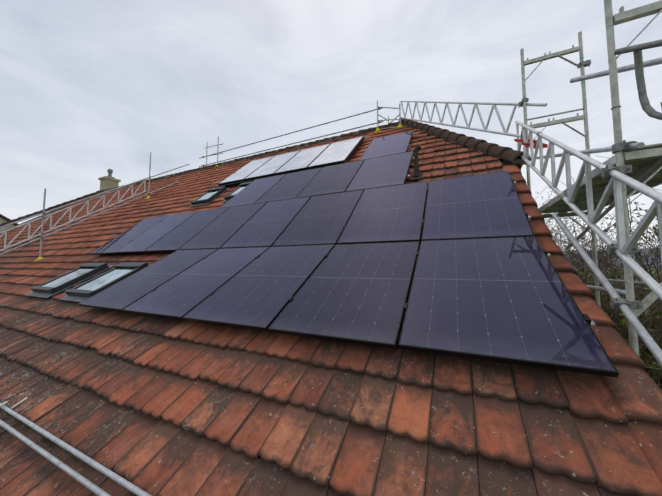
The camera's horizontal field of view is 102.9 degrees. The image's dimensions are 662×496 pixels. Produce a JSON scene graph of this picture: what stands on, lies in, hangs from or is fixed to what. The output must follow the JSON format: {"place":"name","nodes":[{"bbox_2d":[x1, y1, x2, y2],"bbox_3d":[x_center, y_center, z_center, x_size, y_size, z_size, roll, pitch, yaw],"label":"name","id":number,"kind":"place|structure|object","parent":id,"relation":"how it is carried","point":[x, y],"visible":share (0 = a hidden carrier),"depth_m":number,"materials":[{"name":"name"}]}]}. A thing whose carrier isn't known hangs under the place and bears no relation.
{"place":"outdoors","nodes":[
{"label":"outdoors","id":0,"kind":"place"},
{"bbox_2d":[0,0,661,250],"label":"sky","id":1,"kind":"structure","parent":0,"point":[88,88],"materials":[{"name":"white"}]},
{"bbox_2d":[562,248,661,268],"bbox_3d":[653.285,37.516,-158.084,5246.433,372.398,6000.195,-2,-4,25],"label":"hills","id":2,"kind":"structure","parent":0,"point":[633,258],"depth_m":931.86,"materials":[{"name":"blue"}]},
{"bbox_2d":[577,268,661,335],"bbox_3d":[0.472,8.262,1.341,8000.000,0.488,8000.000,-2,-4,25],"label":"ground grass","id":3,"kind":"structure","parent":0,"point":[622,276],"depth_m":227.85,"materials":[{"name":"green plant"}]},
{"bbox_2d":[0,214,17,231],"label":"neighbour house","id":4,"kind":"structure","parent":3,"relation":"on","point":[3,219],"depth_m":36.58,"materials":[{"name":"ceramic"}]},
{"bbox_2d":[1,124,537,495],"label":"house roof structure","id":5,"kind":"object","parent":3,"relation":"on","point":[504,162],"visible":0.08,"depth_m":4.68,"materials":[{"name":"brown"}]},
{"bbox_2d":[98,169,120,189],"bbox_3d":[-14.930,-4.001,17.750,0.880,2.710,0.880,-2,-4,25],"label":"chimney","id":6,"kind":"object","parent":5,"relation":"on","point":[109,181],"visible":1,"depth_m":17.52,"materials":[{"name":"concrete"}]},
{"bbox_2d":[0,125,661,495],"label":"roof tiles","id":7,"kind":"structure","parent":5,"relation":"on","point":[156,406],"depth_m":1.79,"materials":[{"name":"tile"}]},
{"bbox_2d":[0,189,103,226],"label":"ridge tiles","id":8,"kind":"object","parent":7,"relation":"on","point":[51,209],"visible":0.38,"depth_m":16.23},
{"bbox_2d":[25,263,114,297],"bbox_3d":[-5.318,0.622,5.418,0.970,0.648,1.017,-2,-4,25],"label":"skylight","id":9,"kind":"object","parent":7,"relation":"on","point":[63,282],"visible":1,"depth_m":5.25,"materials":[{"name":"grey"}]},
{"bbox_2d":[0,397,151,495],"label":"guard rail","id":10,"kind":"object","parent":7,"relation":"on","point":[94,488],"visible":0.97,"depth_m":1.71,"materials":[{"name":"metal"}]},
{"bbox_2d":[0,152,189,260],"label":"lattice guard rail","id":11,"kind":"object","parent":7,"relation":"on","point":[70,219],"visible":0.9,"depth_m":8.76,"materials":[{"name":"silver"}]},
{"bbox_2d":[59,262,148,301],"bbox_3d":[-4.028,0.580,4.802,0.970,0.648,1.017,-2,-4,25],"label":"skylight","id":12,"kind":"object","parent":7,"relation":"on","point":[99,283],"visible":0.85,"depth_m":4.66,"materials":[{"name":"grey"}]},
{"bbox_2d":[189,186,228,206],"bbox_3d":[-3.805,-1.606,8.263,0.820,0.750,0.830,-2,-4,25],"label":"skylight","id":13,"kind":"object","parent":7,"relation":"on","point":[209,196],"visible":1,"depth_m":8.12,"materials":[{"name":"grey"}]},
{"bbox_2d":[222,181,252,201],"bbox_3d":[-2.542,-1.647,7.660,0.820,0.750,0.830,-2,-4,25],"label":"skylight","id":14,"kind":"object","parent":7,"relation":"on","point":[233,193],"visible":0.44,"depth_m":7.66,"materials":[{"name":"grey"}]},
{"bbox_2d":[99,123,402,192],"bbox_3d":[-6.315,-3.858,13.000,19.444,0.103,0.230,-2,-4,25],"label":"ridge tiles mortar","id":15,"kind":"object","parent":7,"relation":"on","point":[339,137],"visible":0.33,"depth_m":10.91,"materials":[{"name":"grey concrete"}]},
{"bbox_2d":[98,120,402,192],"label":"ridge tiles","id":16,"kind":"object","parent":15,"relation":"on","point":[332,137],"visible":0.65,"depth_m":10.95,"materials":[{"name":"ceramic"}]},
{"bbox_2d":[199,101,403,166],"bbox_3d":[-2.057,-4.525,11.017,10.056,1.913,0.799,-2,-4,25],"label":"guard rail","id":17,"kind":"object","parent":16,"relation":"on","point":[388,119],"visible":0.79,"depth_m":10.19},
{"bbox_2d":[215,136,366,187],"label":"solar panels","id":18,"kind":"object","parent":7,"relation":"on","point":[334,153],"visible":0.94,"depth_m":8.28,"materials":[{"name":"grey"}]},
{"bbox_2d":[90,171,533,253],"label":"solar panels","id":19,"kind":"object","parent":7,"relation":"on","point":[487,205],"visible":0.94,"depth_m":4.30,"materials":[{"name":"black"}]},
{"bbox_2d":[220,151,413,207],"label":"solar panels","id":20,"kind":"object","parent":7,"relation":"on","point":[385,171],"visible":0.98,"depth_m":6.05,"materials":[{"name":"black"}]},
{"bbox_2d":[78,236,618,377],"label":"solar panels","id":21,"kind":"object","parent":7,"relation":"on","point":[507,300],"visible":0.98,"depth_m":2.48,"materials":[{"name":"black"}]},
{"bbox_2d":[360,131,413,159],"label":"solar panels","id":22,"kind":"object","parent":7,"relation":"on","point":[389,145],"visible":1,"depth_m":6.83,"materials":[{"name":"black"}]},
{"bbox_2d":[410,145,422,179],"bbox_3d":[1.646,-1.629,5.101,0.220,0.751,0.202,-2,-4,25],"label":"vent pipe","id":23,"kind":"object","parent":7,"relation":"on","point":[416,175],"visible":0.98,"depth_m":5.11,"materials":[{"name":"black metal"}]},
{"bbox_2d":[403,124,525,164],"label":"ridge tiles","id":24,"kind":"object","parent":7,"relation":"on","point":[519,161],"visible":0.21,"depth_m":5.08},
{"bbox_2d":[401,119,529,161],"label":"hip ridge tiles","id":25,"kind":"object","parent":7,"relation":"on","point":[509,153],"visible":0.98,"depth_m":5.52,"materials":[{"name":"ceramic"}]},
{"bbox_2d":[502,165,661,483],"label":"roof edge tiles","id":26,"kind":"object","parent":5,"relation":"on","point":[635,390],"visible":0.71,"depth_m":1.53,"materials":[{"name":"ceramic"}]},
{"bbox_2d":[520,0,661,355],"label":"scaffolding","id":27,"kind":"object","parent":3,"relation":"on","point":[641,162],"depth_m":1.96,"materials":[{"name":"silver metal"}]},
{"bbox_2d":[400,98,546,137],"bbox_3d":[2.800,-3.382,6.380,0.120,3.293,4.625,1,-4,-12],"label":"scaffolding lattice girder","id":28,"kind":"object","parent":27,"relation":"attached to","point":[494,106],"visible":0.92,"depth_m":5.58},
{"bbox_2d":[514,139,547,148],"bbox_3d":[2.990,-1.545,3.924,0.149,0.284,0.398,3,-5,-37],"label":"barrier tape","id":29,"kind":"object","parent":27,"relation":"attached to","point":[526,145],"visible":0.62,"depth_m":3.93,"materials":[{"name":"red plastic"}]},
{"bbox_2d":[515,120,661,366],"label":"lattice girder","id":30,"kind":"object","parent":27,"relation":"attached to","point":[623,250],"visible":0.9,"depth_m":2.03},
{"bbox_2d":[535,187,657,336],"bbox_3d":[8.306,2.977,7.402,6.156,11.452,6.226,-2,-4,25],"label":"tree","id":31,"kind":"object","parent":3,"relation":"on","point":[575,251],"visible":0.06,"depth_m":7.17,"materials":[{"name":"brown plant"}]},
{"bbox_2d":[539,191,661,319],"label":"tree","id":32,"kind":"object","parent":3,"relation":"on","point":[597,246],"depth_m":9.22,"materials":[{"name":"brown plant"}]},
{"bbox_2d":[545,156,659,332],"bbox_3d":[10.417,2.948,8.133,7.627,11.574,10.400,-2,-4,25],"label":"tree","id":33,"kind":"object","parent":3,"relation":"on","point":[586,243],"visible":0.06,"depth_m":8.93,"materials":[{"name":"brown plant"}]},
{"bbox_2d":[547,219,659,358],"bbox_3d":[6.505,3.550,5.440,7.212,10.020,5.529,2,-4,-24],"label":"tree","id":34,"kind":"object","parent":3,"relation":"on","point":[607,268],"visible":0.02,"depth_m":6.97,"materials":[{"name":"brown plant"}]},
{"bbox_2d":[549,217,659,328],"bbox_3d":[9.926,3.604,8.886,7.304,10.441,9.878,-5,-6,49],"label":"tree","id":35,"kind":"object","parent":3,"relation":"on","point":[603,261],"visible":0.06,"depth_m":8.66,"materials":[{"name":"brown plant"}]},
{"bbox_2d":[551,177,661,335],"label":"tree","id":36,"kind":"object","parent":3,"relation":"on","point":[604,258],"depth_m":7.14,"materials":[{"name":"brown plant"}]},
{"bbox_2d":[554,223,658,294],"bbox_3d":[6.412,3.663,1.537,6.217,9.275,11.915,-2,-4,25],"label":"tree","id":37,"kind":"object","parent":3,"relation":"on","point":[655,232],"visible":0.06,"depth_m":4.63,"materials":[{"name":"brown plant"}]},
{"bbox_2d":[552,203,661,358],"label":"tree","id":38,"kind":"object","parent":3,"relation":"on","point":[614,264],"visible":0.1,"depth_m":5.55,"materials":[{"name":"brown plant"}]},
{"bbox_2d":[557,218,661,382],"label":"tree","id":39,"kind":"object","parent":3,"relation":"on","point":[603,264],"visible":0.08,"depth_m":6.83,"materials":[{"name":"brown plant"}]},
{"bbox_2d":[558,240,661,385],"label":"tree","id":40,"kind":"object","parent":3,"relation":"on","point":[625,295],"visible":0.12,"depth_m":4.39,"materials":[{"name":"green plant"}]},
{"bbox_2d":[560,202,661,388],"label":"tree","id":41,"kind":"object","parent":3,"relation":"on","point":[655,229],"visible":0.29,"depth_m":4.18,"materials":[{"name":"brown plant"}]},
{"bbox_2d":[563,215,661,381],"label":"tree","id":42,"kind":"object","parent":3,"relation":"on","point":[604,265],"visible":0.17,"depth_m":5.50,"materials":[{"name":"plant"}]},
{"bbox_2d":[578,271,648,331],"bbox_3d":[8.827,4.465,6.555,7.644,8.308,8.991,0,-4,-6],"label":"shrub","id":43,"kind":"object","parent":3,"relation":"on","point":[616,313],"depth_m":5.44,"materials":[{"name":"green plant"}]},
{"bbox_2d":[571,220,659,343],"bbox_3d":[5.567,3.873,4.436,6.776,9.201,3.368,4,-5,-44],"label":"tree","id":44,"kind":"object","parent":3,"relation":"on","point":[623,269],"visible":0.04,"depth_m":5.27,"materials":[{"name":"green plant"}]},
{"bbox_2d":[576,219,661,371],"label":"tree","id":45,"kind":"object","parent":3,"relation":"on","point":[659,281],"visible":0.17,"depth_m":3.67,"materials":[{"name":"green plant"}]},
{"bbox_2d":[578,203,661,361],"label":"tree","id":46,"kind":"object","parent":3,"relation":"on","point":[657,316],"visible":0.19,"depth_m":4.60,"materials":[{"name":"green plant"}]},
{"bbox_2d":[580,241,659,386],"bbox_3d":[7.500,4.058,4.785,5.490,8.884,7.992,-2,-4,25],"label":"tree","id":47,"kind":"object","parent":3,"relation":"on","point":[619,318],"depth_m":5.46,"materials":[{"name":"green plant"}]},
{"bbox_2d":[580,198,661,385],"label":"tree","id":48,"kind":"object","parent":3,"relation":"on","point":[651,307],"visible":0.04,"depth_m":4.61,"materials":[{"name":"green plant"}]},
{"bbox_2d":[580,218,661,370],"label":"bush","id":49,"kind":"object","parent":3,"relation":"on","point":[654,333],"visible":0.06,"depth_m":4.21,"materials":[{"name":"green plant"}]},
{"bbox_2d":[582,222,660,369],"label":"bush","id":50,"kind":"object","parent":3,"relation":"on","point":[620,272],"visible":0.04,"depth_m":6.30,"materials":[{"name":"green plant"}]},
{"bbox_2d":[585,242,661,389],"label":"bush","id":51,"kind":"object","parent":3,"relation":"on","point":[655,377],"depth_m":4.30,"materials":[{"name":"green plant"}]},
{"bbox_2d":[588,267,660,338],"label":"tree","id":52,"kind":"object","parent":3,"relation":"on","point":[623,295],"visible":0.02,"depth_m":5.27,"materials":[{"name":"green plant"}]},
{"bbox_2d":[592,250,661,359],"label":"bush","id":53,"kind":"object","parent":3,"relation":"on","point":[641,297],"depth_m":5.51,"materials":[{"name":"green plant"}]},
{"bbox_2d":[594,272,661,376],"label":"shrub","id":54,"kind":"object","parent":3,"relation":"on","point":[645,361],"depth_m":5.46,"materials":[{"name":"green plant"}]},
{"bbox_2d":[599,230,660,348],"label":"tree","id":55,"kind":"object","parent":3,"relation":"on","point":[625,297],"depth_m":4.93,"materials":[{"name":"green plant"}]},
{"bbox_2d":[600,222,661,377],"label":"bush","id":56,"kind":"object","parent":3,"relation":"on","point":[623,317],"visible":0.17,"depth_m":4.33,"materials":[{"name":"green plant"}]},
{"bbox_2d":[602,202,661,335],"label":"bush","id":57,"kind":"object","parent":3,"relation":"on","point":[636,253],"depth_m":4.89,"materials":[{"name":"plant"}]},
{"bbox_2d":[616,294,661,376],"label":"shrub","id":58,"kind":"object","parent":3,"relation":"on","point":[646,355],"visible":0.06,"depth_m":3.84,"materials":[{"name":"green plant"}]},
{"bbox_2d":[621,318,659,365],"bbox_3d":[4.870,4.653,1.789,5.515,7.288,7.312,0,-4,-5],"label":"shrub","id":59,"kind":"object","parent":3,"relation":"on","point":[624,320],"visible":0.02,"depth_m":4.48,"materials":[{"name":"green plant"}]},
{"bbox_2d":[623,102,661,380],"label":"tree","id":60,"kind":"object","parent":3,"relation":"on","point":[656,301],"visible":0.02,"depth_m":3.84,"materials":[{"name":"green plant"}]},
{"bbox_2d":[624,269,661,377],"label":"tree","id":61,"kind":"object","parent":3,"relation":"on","point":[648,321],"visible":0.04,"depth_m":4.27,"materials":[{"name":"green plant"}]},
{"bbox_2d":[642,288,661,350],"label":"shrub","id":62,"kind":"object","parent":3,"relation":"on","point":[659,313],"depth_m":3.57,"materials":[{"name":"green plant"}]},
{"bbox_2d":[643,303,661,332],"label":"tree","id":63,"kind":"object","parent":3,"relation":"on","point":[650,316],"depth_m":3.42,"materials":[{"name":"plant"}]},
{"bbox_2d":[645,313,661,384],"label":"shrub","id":64,"kind":"object","parent":3,"relation":"on","point":[659,345],"depth_m":4.31,"materials":[{"name":"green plant"}]}
]}

